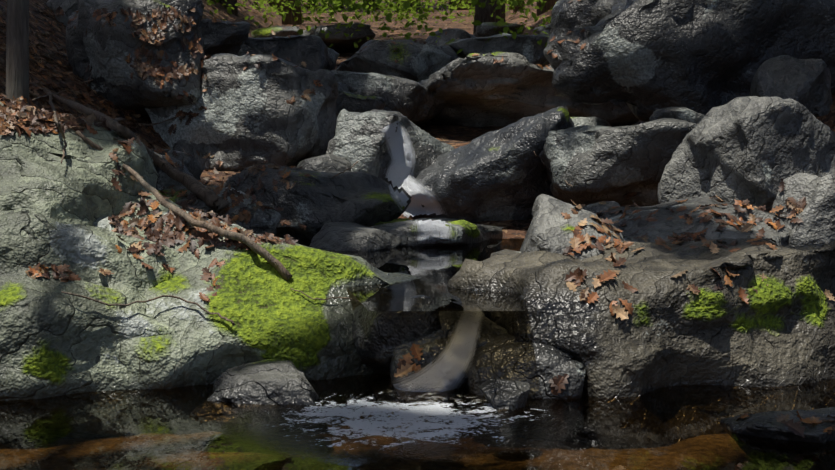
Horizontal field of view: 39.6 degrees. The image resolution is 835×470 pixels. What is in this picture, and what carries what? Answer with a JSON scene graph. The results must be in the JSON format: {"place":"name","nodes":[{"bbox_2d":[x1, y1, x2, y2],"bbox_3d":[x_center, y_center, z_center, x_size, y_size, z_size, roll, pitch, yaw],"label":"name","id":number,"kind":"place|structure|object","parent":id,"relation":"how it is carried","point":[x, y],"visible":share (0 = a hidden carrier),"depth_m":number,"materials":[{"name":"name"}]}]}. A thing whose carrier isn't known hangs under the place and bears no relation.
{"place":"outdoors","nodes":[
{"label":"outdoors","id":0,"kind":"place"},
{"bbox_2d":[0,374,834,469],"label":"water pool","id":1,"kind":"structure","parent":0,"point":[370,422],"depth_m":4.43,"materials":[{"name":"black"}]},
{"bbox_2d":[207,359,319,404],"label":"cascade rock","id":2,"kind":"object","parent":1,"relation":"in","point":[275,382],"visible":0.42,"depth_m":4.96,"materials":[{"name":"grey stone"}]},
{"bbox_2d":[352,295,441,374],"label":"rock","id":3,"kind":"object","parent":1,"relation":"on","point":[378,337],"visible":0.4,"depth_m":5.29,"materials":[{"name":"grey stone"}]},
{"bbox_2d":[478,378,529,408],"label":"rock","id":4,"kind":"object","parent":1,"relation":"on","point":[498,393],"visible":0.85,"depth_m":4.86,"materials":[{"name":"grey stone"}]},
{"bbox_2d":[721,407,834,442],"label":"rock","id":5,"kind":"object","parent":1,"relation":"in","point":[764,424],"visible":0.44,"depth_m":4.36,"materials":[{"name":"grey stone"}]},
{"bbox_2d":[0,0,834,237],"bbox_3d":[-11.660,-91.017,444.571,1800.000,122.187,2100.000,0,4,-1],"label":"ground","id":6,"kind":"structure","parent":0,"point":[455,136],"depth_m":13.24,"materials":[{"name":"brown soil"}]},
{"bbox_2d":[6,0,28,104],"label":"young tree","id":7,"kind":"object","parent":6,"relation":"on","point":[17,58],"visible":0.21,"depth_m":6.68,"materials":[{"name":"brown plant"}]},
{"bbox_2d":[46,0,78,25],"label":"rock","id":8,"kind":"object","parent":6,"relation":"on","point":[69,7],"visible":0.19,"depth_m":12.72,"materials":[{"name":"grey stone"}]},
{"bbox_2d":[0,102,158,225],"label":"boulder","id":9,"kind":"object","parent":6,"relation":"on","point":[76,186],"visible":0.33,"depth_m":6.28,"materials":[{"name":"grey stone"}]},
{"bbox_2d":[32,71,139,99],"bbox_3d":[-2.694,-1.146,8.731,0.652,0.477,4.731,0,4,-6],"label":"twig","id":10,"kind":"object","parent":6,"relation":"on","point":[62,90],"visible":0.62,"depth_m":9.62,"materials":[{"name":"brown wood"}]},
{"bbox_2d":[0,208,180,400],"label":"ledge rock","id":11,"kind":"object","parent":6,"relation":"on","point":[54,341],"visible":0.33,"depth_m":5.22,"materials":[{"name":"grey stone"}]},
{"bbox_2d":[61,291,234,324],"bbox_3d":[-1.226,0.327,5.293,0.764,0.188,0.164,-1,4,-18],"label":"twig","id":12,"kind":"object","parent":11,"relation":"on","point":[197,304],"visible":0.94,"depth_m":5.34,"materials":[{"name":"wood"}]},
{"bbox_2d":[0,57,229,212],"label":"fallen branch","id":13,"kind":"object","parent":6,"relation":"on","point":[210,198],"visible":0.73,"depth_m":7.61,"materials":[{"name":"brown wood"}]},
{"bbox_2d":[48,92,66,163],"bbox_3d":[-2.567,-0.818,8.159,0.066,0.599,4.356,-1,4,-19],"label":"twig","id":14,"kind":"object","parent":13,"relation":"attached to","point":[56,120],"visible":0.96,"depth_m":6.32,"materials":[{"name":"brown wood"}]},
{"bbox_2d":[108,116,175,125],"bbox_3d":[-2.284,-0.899,8.971,0.469,0.185,4.570,0,4,-7],"label":"twig","id":15,"kind":"object","parent":13,"relation":"attached to","point":[120,119],"visible":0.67,"depth_m":11.16,"materials":[{"name":"brown wood"}]},
{"bbox_2d":[66,0,204,116],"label":"rock","id":16,"kind":"object","parent":6,"relation":"on","point":[105,51],"visible":0.69,"depth_m":10.94,"materials":[{"name":"grey stone"}]},
{"bbox_2d":[92,192,181,237],"bbox_3d":[-1.691,0.143,6.672,1.129,0.786,0.891,2,5,32],"label":"rock slab","id":17,"kind":"object","parent":6,"relation":"on","point":[101,222],"visible":0.02,"depth_m":6.39,"materials":[{"name":"grey stone"}]},
{"bbox_2d":[153,151,192,189],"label":"fallen rock","id":18,"kind":"object","parent":6,"relation":"on","point":[165,180],"visible":0.08,"depth_m":8.05,"materials":[{"name":"grey stone"}]},
{"bbox_2d":[152,149,203,180],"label":"rock","id":19,"kind":"object","parent":6,"relation":"on","point":[193,166],"visible":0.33,"depth_m":8.79,"materials":[{"name":"grey stone"}]},
{"bbox_2d":[158,182,280,236],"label":"fallen rock","id":20,"kind":"object","parent":6,"relation":"on","point":[261,221],"visible":0.12,"depth_m":7.57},
{"bbox_2d":[199,19,249,56],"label":"rock","id":21,"kind":"object","parent":6,"relation":"on","point":[222,36],"visible":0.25,"depth_m":14.27,"materials":[{"name":"grey stone"}]},
{"bbox_2d":[219,0,237,16],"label":"tree","id":22,"kind":"object","parent":6,"relation":"on","point":[234,11],"depth_m":23.20,"materials":[{"name":"green plant"}]},
{"bbox_2d":[144,53,338,170],"bbox_3d":[-1.606,-1.093,11.832,1.837,1.484,1.743,1,4,13],"label":"rock","id":23,"kind":"object","parent":6,"relation":"on","point":[249,116],"visible":0.6,"depth_m":11.05,"materials":[{"name":"grey stone"}]},
{"bbox_2d":[116,210,420,389],"bbox_3d":[-0.740,0.499,5.774,1.386,1.220,1.603,2,5,28],"label":"mossy boulder","id":24,"kind":"object","parent":6,"relation":"on","point":[264,307],"visible":0.27,"depth_m":5.46,"materials":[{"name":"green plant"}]},
{"bbox_2d":[75,130,291,280],"bbox_3d":[-1.290,-0.179,6.070,1.594,0.758,0.279,4,5,41],"label":"fallen branch","id":25,"kind":"object","parent":24,"relation":"on","point":[274,262],"visible":0.9,"depth_m":5.71,"materials":[{"name":"brown wood"}]},
{"bbox_2d":[290,288,359,301],"bbox_3d":[-0.392,0.289,5.567,0.444,0.057,0.139,2,5,31],"label":"twig","id":26,"kind":"object","parent":24,"relation":"on","point":[327,298],"visible":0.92,"depth_m":5.60,"materials":[{"name":"brown wood"}]},
{"bbox_2d":[268,0,281,11],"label":"ivy leaves","id":27,"kind":"object","parent":6,"relation":"on","point":[279,4],"depth_m":32.72,"materials":[{"name":"green plant"}]},
{"bbox_2d":[251,25,299,37],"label":"rock","id":28,"kind":"object","parent":6,"relation":"on","point":[285,31],"visible":0.52,"depth_m":21.56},
{"bbox_2d":[237,35,339,71],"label":"rock","id":29,"kind":"object","parent":6,"relation":"on","point":[314,53],"visible":0.4,"depth_m":16.02,"materials":[{"name":"grey stone"}]},
{"bbox_2d":[281,0,301,24],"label":"tree","id":30,"kind":"object","parent":6,"relation":"on","point":[289,18],"depth_m":28.39,"materials":[{"name":"brown plant"}]},
{"bbox_2d":[223,163,410,246],"bbox_3d":[-0.899,-0.167,9.388,1.775,0.834,1.439,1,4,13],"label":"fallen rock","id":31,"kind":"object","parent":6,"relation":"on","point":[315,202],"visible":0.44,"depth_m":8.79,"materials":[{"name":"grey stone"}]},
{"bbox_2d":[297,154,351,171],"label":"rock","id":32,"kind":"object","parent":31,"relation":"on","point":[329,163],"visible":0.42,"depth_m":9.83,"materials":[{"name":"grey stone"}]},
{"bbox_2d":[332,161,358,177],"bbox_3d":[-0.539,-0.541,9.502,0.102,0.125,1.353,0,4,5],"label":"twig","id":33,"kind":"object","parent":31,"relation":"on","point":[346,169],"visible":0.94,"depth_m":8.95,"materials":[{"name":"brown wood"}]},
{"bbox_2d":[302,23,375,52],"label":"rock","id":34,"kind":"object","parent":6,"relation":"on","point":[340,41],"visible":0.52,"depth_m":19.82,"materials":[{"name":"grey stone"}]},
{"bbox_2d":[309,222,401,250],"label":"pool rock","id":35,"kind":"object","parent":6,"relation":"on","point":[344,236],"visible":0.44,"depth_m":8.01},
{"bbox_2d":[334,82,384,135],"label":"rock","id":36,"kind":"object","parent":6,"relation":"on","point":[349,99],"visible":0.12,"depth_m":11.81,"materials":[{"name":"grey stone"}]},
{"bbox_2d":[326,109,397,176],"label":"rock","id":37,"kind":"object","parent":6,"relation":"on","point":[359,138],"visible":0.48,"depth_m":10.27,"materials":[{"name":"grey stone"}]},
{"bbox_2d":[365,0,379,8],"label":"ivy leaves","id":38,"kind":"object","parent":6,"relation":"on","point":[370,6],"depth_m":36.16,"materials":[{"name":"green plant"}]},
{"bbox_2d":[207,0,555,62],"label":"understory saplings","id":39,"kind":"object","parent":6,"relation":"on","point":[352,5],"visible":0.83,"depth_m":20.39,"materials":[{"name":"green plant"}]},
{"bbox_2d":[330,70,447,124],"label":"rock","id":40,"kind":"object","parent":6,"relation":"on","point":[415,102],"visible":0.46,"depth_m":12.68,"materials":[{"name":"grey stone"}]},
{"bbox_2d":[335,39,451,81],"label":"rock","id":41,"kind":"object","parent":6,"relation":"on","point":[418,62],"visible":0.62,"depth_m":15.16,"materials":[{"name":"grey stone"}]},
{"bbox_2d":[354,109,454,189],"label":"rock","id":42,"kind":"object","parent":6,"relation":"on","point":[428,149],"visible":0.12,"depth_m":10.64,"materials":[{"name":"grey stone"}]},
{"bbox_2d":[397,1,419,10],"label":"ivy leaves","id":43,"kind":"object","parent":6,"relation":"on","point":[411,5],"depth_m":35.27,"materials":[{"name":"green plant"}]},
{"bbox_2d":[302,238,525,310],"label":"water pool","id":44,"kind":"structure","parent":6,"relation":"on","point":[436,269],"depth_m":5.85,"materials":[{"name":"black"}]},
{"bbox_2d":[381,120,454,243],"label":"water cascade","id":45,"kind":"object","parent":44,"relation":"on","point":[399,169],"visible":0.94,"depth_m":10.12,"materials":[{"name":"white liquid"}]},
{"bbox_2d":[0,0,834,437],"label":"dead leaves","id":46,"kind":"object","parent":6,"relation":"on","point":[20,116],"visible":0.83,"depth_m":6.58,"materials":[{"name":"brown plant"}]},
{"bbox_2d":[367,218,502,245],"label":"pool rock","id":47,"kind":"object","parent":6,"relation":"on","point":[466,232],"visible":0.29,"depth_m":8.43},
{"bbox_2d":[389,288,484,391],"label":"water cascade","id":48,"kind":"object","parent":6,"relation":"on","point":[445,371],"visible":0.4,"depth_m":5.19,"materials":[{"name":"grey liquid"}]},
{"bbox_2d":[389,311,508,388],"bbox_3d":[0.149,0.613,5.445,0.567,0.562,0.492,0,4,-1],"label":"rock","id":49,"kind":"object","parent":6,"relation":"on","point":[432,345],"visible":0.19,"depth_m":5.28,"materials":[{"name":"grey stone"}]},
{"bbox_2d":[437,46,460,61],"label":"rock","id":50,"kind":"object","parent":6,"relation":"on","point":[449,50],"visible":0.21,"depth_m":16.67,"materials":[{"name":"grey stone"}]},
{"bbox_2d":[425,28,475,45],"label":"rock","id":51,"kind":"object","parent":6,"relation":"on","point":[454,33],"visible":0.48,"depth_m":21.00,"materials":[{"name":"grey stone"}]},
{"bbox_2d":[449,0,474,9],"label":"tree","id":52,"kind":"object","parent":6,"relation":"on","point":[459,8],"depth_m":35.75,"materials":[{"name":"green plant"}]},
{"bbox_2d":[395,106,574,221],"bbox_3d":[0.605,-0.418,10.515,1.777,1.474,1.615,0,4,-1],"label":"rock","id":53,"kind":"object","parent":6,"relation":"on","point":[499,175],"visible":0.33,"depth_m":9.93,"materials":[{"name":"grey stone"}]},
{"bbox_2d":[473,0,505,33],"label":"tree","id":54,"kind":"object","parent":6,"relation":"on","point":[484,14],"depth_m":23.98,"materials":[{"name":"brown plant"}]},
{"bbox_2d":[442,33,549,66],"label":"rock","id":55,"kind":"object","parent":6,"relation":"on","point":[529,48],"visible":0.44,"depth_m":17.00,"materials":[{"name":"grey stone"}]},
{"bbox_2d":[473,22,524,36],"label":"rock","id":56,"kind":"object","parent":6,"relation":"on","point":[484,29],"visible":0.44,"depth_m":22.68,"materials":[{"name":"grey stone"}]},
{"bbox_2d":[513,4,523,12],"bbox_3d":[2.802,-18.073,31.115,8.862,24.473,10.228,-2,5,-31],"label":"tree","id":57,"kind":"object","parent":6,"relation":"on","point":[517,7],"depth_m":31.31,"materials":[{"name":"green plant"}]},
{"bbox_2d":[465,334,585,399],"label":"rock","id":58,"kind":"object","parent":6,"relation":"on","point":[537,367],"visible":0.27,"depth_m":5.07,"materials":[{"name":"grey stone"}]},
{"bbox_2d":[418,52,639,126],"bbox_3d":[1.191,-1.481,13.861,2.945,1.261,2.615,0,4,-1],"label":"rock","id":59,"kind":"object","parent":6,"relation":"on","point":[481,90],"visible":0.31,"depth_m":13.09,"materials":[{"name":"grey stone"}]},
{"bbox_2d":[543,0,597,69],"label":"boulder","id":60,"kind":"object","parent":59,"relation":"on","point":[566,16],"visible":0.21,"depth_m":12.87,"materials":[{"name":"grey stone"}]},
{"bbox_2d":[534,24,550,34],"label":"rock","id":61,"kind":"object","parent":6,"relation":"on","point":[547,29],"visible":0.06,"depth_m":19.30,"materials":[{"name":"grey stone"}]},
{"bbox_2d":[536,0,557,15],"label":"tree","id":62,"kind":"object","parent":6,"relation":"on","point":[549,4],"depth_m":27.99,"materials":[{"name":"green plant"}]},
{"bbox_2d":[519,194,625,259],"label":"round rock","id":63,"kind":"object","parent":6,"relation":"on","point":[550,228],"visible":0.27,"depth_m":6.04,"materials":[{"name":"grey stone"}]},
{"bbox_2d":[570,117,611,126],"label":"rock","id":64,"kind":"object","parent":6,"relation":"on","point":[591,121],"visible":0.08,"depth_m":11.41,"materials":[{"name":"grey stone"}]},
{"bbox_2d":[539,118,697,206],"bbox_3d":[1.823,-0.469,9.546,1.651,0.953,1.588,0,4,-1],"label":"rock","id":65,"kind":"object","parent":6,"relation":"on","point":[590,164],"visible":0.6,"depth_m":8.97,"materials":[{"name":"grey stone"}]},
{"bbox_2d":[534,151,571,185],"bbox_3d":[1.092,-0.519,9.369,0.100,0.324,0.686,-2,4,-24],"label":"twig","id":66,"kind":"object","parent":65,"relation":"on","point":[550,169],"visible":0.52,"depth_m":9.51,"materials":[{"name":"wood"}]},
{"bbox_2d":[649,107,704,123],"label":"rock","id":67,"kind":"object","parent":65,"relation":"on","point":[684,113],"visible":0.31,"depth_m":9.62,"materials":[{"name":"grey stone"}]},
{"bbox_2d":[447,238,834,398],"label":"rock","id":68,"kind":"object","parent":6,"relation":"on","point":[778,330],"visible":0.48,"depth_m":5.32,"materials":[{"name":"grey stone"}]},
{"bbox_2d":[552,0,834,121],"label":"boulder","id":69,"kind":"object","parent":6,"relation":"on","point":[644,60],"visible":0.58,"depth_m":10.47,"materials":[{"name":"grey stone"}]},
{"bbox_2d":[598,197,790,246],"bbox_3d":[1.619,0.073,7.175,1.457,0.599,1.828,1,4,8],"label":"shelf rock","id":70,"kind":"object","parent":6,"relation":"on","point":[663,227],"visible":0.19,"depth_m":6.74,"materials":[{"name":"grey stone"}]},
{"bbox_2d":[582,201,619,213],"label":"rock","id":71,"kind":"object","parent":70,"relation":"on","point":[595,207],"visible":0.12,"depth_m":7.97,"materials":[{"name":"grey stone"}]},
{"bbox_2d":[770,173,834,246],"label":"rock","id":72,"kind":"object","parent":70,"relation":"on","point":[817,217],"visible":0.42,"depth_m":6.69,"materials":[{"name":"grey stone"}]},
{"bbox_2d":[657,96,834,212],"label":"rock","id":73,"kind":"object","parent":6,"relation":"on","point":[754,150],"visible":0.67,"depth_m":7.53,"materials":[{"name":"grey stone"}]},
{"bbox_2d":[749,55,832,116],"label":"rock","id":74,"kind":"object","parent":6,"relation":"on","point":[806,83],"visible":0.73,"depth_m":9.29,"materials":[{"name":"grey stone"}]}
]}

